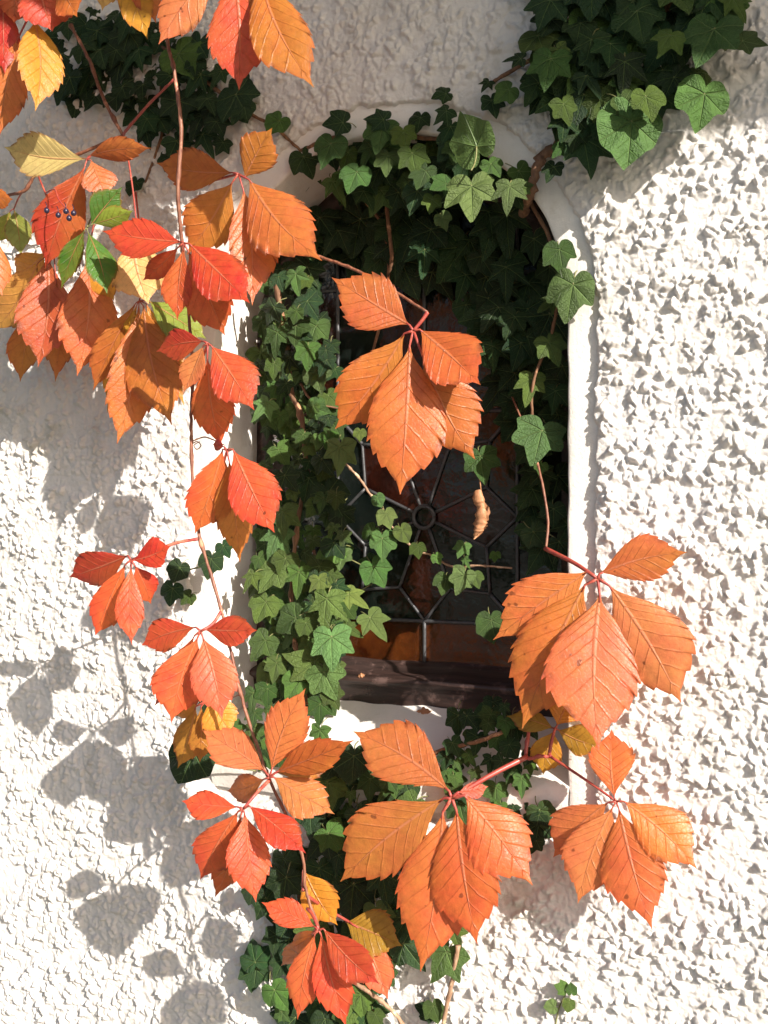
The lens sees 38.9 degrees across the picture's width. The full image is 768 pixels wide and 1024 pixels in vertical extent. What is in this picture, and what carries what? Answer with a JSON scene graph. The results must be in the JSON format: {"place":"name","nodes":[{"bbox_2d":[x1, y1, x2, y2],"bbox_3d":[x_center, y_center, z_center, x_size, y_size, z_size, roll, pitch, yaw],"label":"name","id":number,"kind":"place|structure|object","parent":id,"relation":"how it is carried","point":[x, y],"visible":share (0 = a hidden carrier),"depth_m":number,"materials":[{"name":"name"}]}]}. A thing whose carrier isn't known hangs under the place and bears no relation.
{"place":"outdoors","nodes":[
{"label":"outdoors","id":0,"kind":"place"},
{"label":"ground","id":1,"kind":"structure","parent":0,"visible":0},
{"bbox_2d":[0,0,767,1023],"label":"house wall","id":2,"kind":"structure","parent":1,"relation":"on","point":[114,908],"depth_m":0.99,"materials":[{"name":"paint"}]},
{"bbox_2d":[0,0,81,294],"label":"virginia creeper","id":3,"kind":"object","parent":2,"relation":"attached to","point":[31,62],"visible":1,"depth_m":1.00,"materials":[{"name":"orange plant"}]},
{"bbox_2d":[0,23,205,442],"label":"virginia creeper","id":4,"kind":"object","parent":2,"relation":"attached to","point":[44,313],"visible":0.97,"depth_m":1.04,"materials":[{"name":"orange plant"}]},
{"bbox_2d":[70,38,401,1023],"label":"virginia creeper","id":5,"kind":"object","parent":4,"relation":"hanging from","point":[238,498],"visible":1,"depth_m":0.94,"materials":[{"name":"orange plant"}]},
{"bbox_2d":[45,6,300,196],"bbox_3d":[-0.224,-0.452,1.116,0.312,0.259,0.061,0,0,24],"label":"ivy vine","id":6,"kind":"object","parent":2,"relation":"attached to","point":[119,47],"visible":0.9,"depth_m":1.10,"materials":[{"name":"green plant"}]},
{"bbox_2d":[160,539,232,606],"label":"ivy vine","id":7,"kind":"object","parent":2,"relation":"attached to","point":[176,570],"visible":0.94,"depth_m":1.08,"materials":[{"name":"green plant"}]},
{"bbox_2d":[98,0,314,88],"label":"virginia creeper","id":8,"kind":"object","parent":2,"relation":"attached to","point":[245,37],"visible":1,"depth_m":0.92,"materials":[{"name":"orange plant"}]},
{"bbox_2d":[168,744,255,783],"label":"ivy vine","id":9,"kind":"object","parent":2,"relation":"attached to","point":[193,769],"visible":0.4,"depth_m":1.05,"materials":[{"name":"green plant"}]},
{"bbox_2d":[157,128,321,304],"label":"virginia creeper","id":10,"kind":"object","parent":2,"relation":"attached to","point":[261,229],"visible":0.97,"depth_m":0.98,"materials":[{"name":"orange plant"}]},
{"bbox_2d":[245,266,366,502],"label":"ivy vine","id":11,"kind":"object","parent":2,"relation":"attached to","point":[310,358],"visible":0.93,"depth_m":1.08,"materials":[{"name":"green plant"}]},
{"bbox_2d":[241,468,390,738],"bbox_3d":[-0.071,0.093,1.087,0.175,0.284,0.109,0,0,24],"label":"ivy vine","id":12,"kind":"object","parent":2,"relation":"attached to","point":[284,576],"visible":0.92,"depth_m":1.07,"materials":[{"name":"green plant"}]},
{"bbox_2d":[198,681,470,1023],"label":"ivy vine","id":13,"kind":"object","parent":2,"relation":"attached to","point":[348,774],"visible":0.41,"depth_m":1.01,"materials":[{"name":"green plant"}]},
{"bbox_2d":[238,926,288,992],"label":"ivy vine","id":14,"kind":"object","parent":13,"relation":"attached to","point":[256,960],"visible":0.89,"depth_m":1.05,"materials":[{"name":"green plant"}]},
{"bbox_2d":[318,255,483,494],"bbox_3d":[-0.012,-0.136,0.970,0.220,0.241,0.051,0,0,27],"label":"virginia creeper","id":15,"kind":"object","parent":2,"relation":"attached to","point":[412,412],"visible":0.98,"depth_m":0.94,"materials":[{"name":"orange plant"}]},
{"bbox_2d":[353,944,460,1023],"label":"ivy vine","id":16,"kind":"object","parent":2,"relation":"attached to","point":[418,1006],"visible":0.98,"depth_m":0.99,"materials":[{"name":"beige plant"}]},
{"bbox_2d":[249,170,568,716],"bbox_3d":[0.034,-0.119,1.111,0.364,0.651,0.065,0,0,24],"label":"leaded window","id":17,"kind":"structure","parent":2,"relation":"attached to","point":[436,650],"depth_m":1.10,"materials":[{"name":"glass"}]},
{"bbox_2d":[288,108,533,275],"bbox_3d":[0.024,-0.314,1.025,0.266,0.158,0.098,0,0,32],"label":"ivy vine","id":18,"kind":"object","parent":2,"relation":"attached to","point":[450,161],"visible":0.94,"depth_m":1.00,"materials":[{"name":"green plant"}]},
{"bbox_2d":[269,191,567,440],"bbox_3d":[0.026,-0.206,1.097,0.359,0.305,0.087,0,0,24],"label":"ivy vine","id":19,"kind":"object","parent":2,"relation":"attached to","point":[429,255],"visible":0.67,"depth_m":1.06,"materials":[{"name":"green plant"}]},
{"bbox_2d":[416,707,431,713],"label":"fallen leaf","id":20,"kind":"object","parent":2,"relation":"on","point":[423,710],"visible":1,"depth_m":1.07,"materials":[{"name":"brown plant"}]},
{"bbox_2d":[345,463,511,595],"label":"ivy vine","id":21,"kind":"object","parent":2,"relation":"attached to","point":[374,568],"visible":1,"depth_m":1.07,"materials":[{"name":"green plant"}]},
{"bbox_2d":[434,695,556,853],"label":"ivy vine","id":22,"kind":"object","parent":2,"relation":"attached to","point":[488,714],"visible":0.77,"depth_m":0.97,"materials":[{"name":"green plant"}]},
{"bbox_2d":[341,704,696,971],"bbox_3d":[0.110,0.270,0.926,0.297,0.226,0.083,0,0,12],"label":"virginia creeper","id":23,"kind":"object","parent":2,"relation":"attached to","point":[448,887],"visible":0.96,"depth_m":0.90,"materials":[{"name":"orange plant"}]},
{"bbox_2d":[463,202,594,643],"bbox_3d":[0.139,-0.079,1.000,0.135,0.405,0.119,0,0,24],"label":"ivy vine","id":24,"kind":"object","parent":2,"relation":"attached to","point":[537,438],"visible":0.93,"depth_m":1.00,"materials":[{"name":"green plant"}]},
{"bbox_2d":[472,479,489,538],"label":"withered leaf","id":25,"kind":"object","parent":24,"relation":"hanging from","point":[482,513],"visible":1,"depth_m":1.01,"materials":[{"name":"plant"}]},
{"bbox_2d":[543,979,576,1023],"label":"ivy vine","id":26,"kind":"object","parent":2,"relation":"attached to","point":[562,987],"visible":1,"depth_m":0.94,"materials":[{"name":"green plant"}]},
{"bbox_2d":[493,396,695,749],"bbox_3d":[0.152,0.040,0.909,0.084,0.296,0.198,0,0,-40],"label":"virginia creeper","id":27,"kind":"object","parent":2,"relation":"attached to","point":[593,666],"visible":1,"depth_m":0.88,"materials":[{"name":"orange plant"}]},
{"bbox_2d":[431,0,767,217],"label":"ivy vine","id":28,"kind":"object","parent":2,"relation":"attached to","point":[592,86],"visible":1,"depth_m":0.90,"materials":[{"name":"green plant"}]}
]}

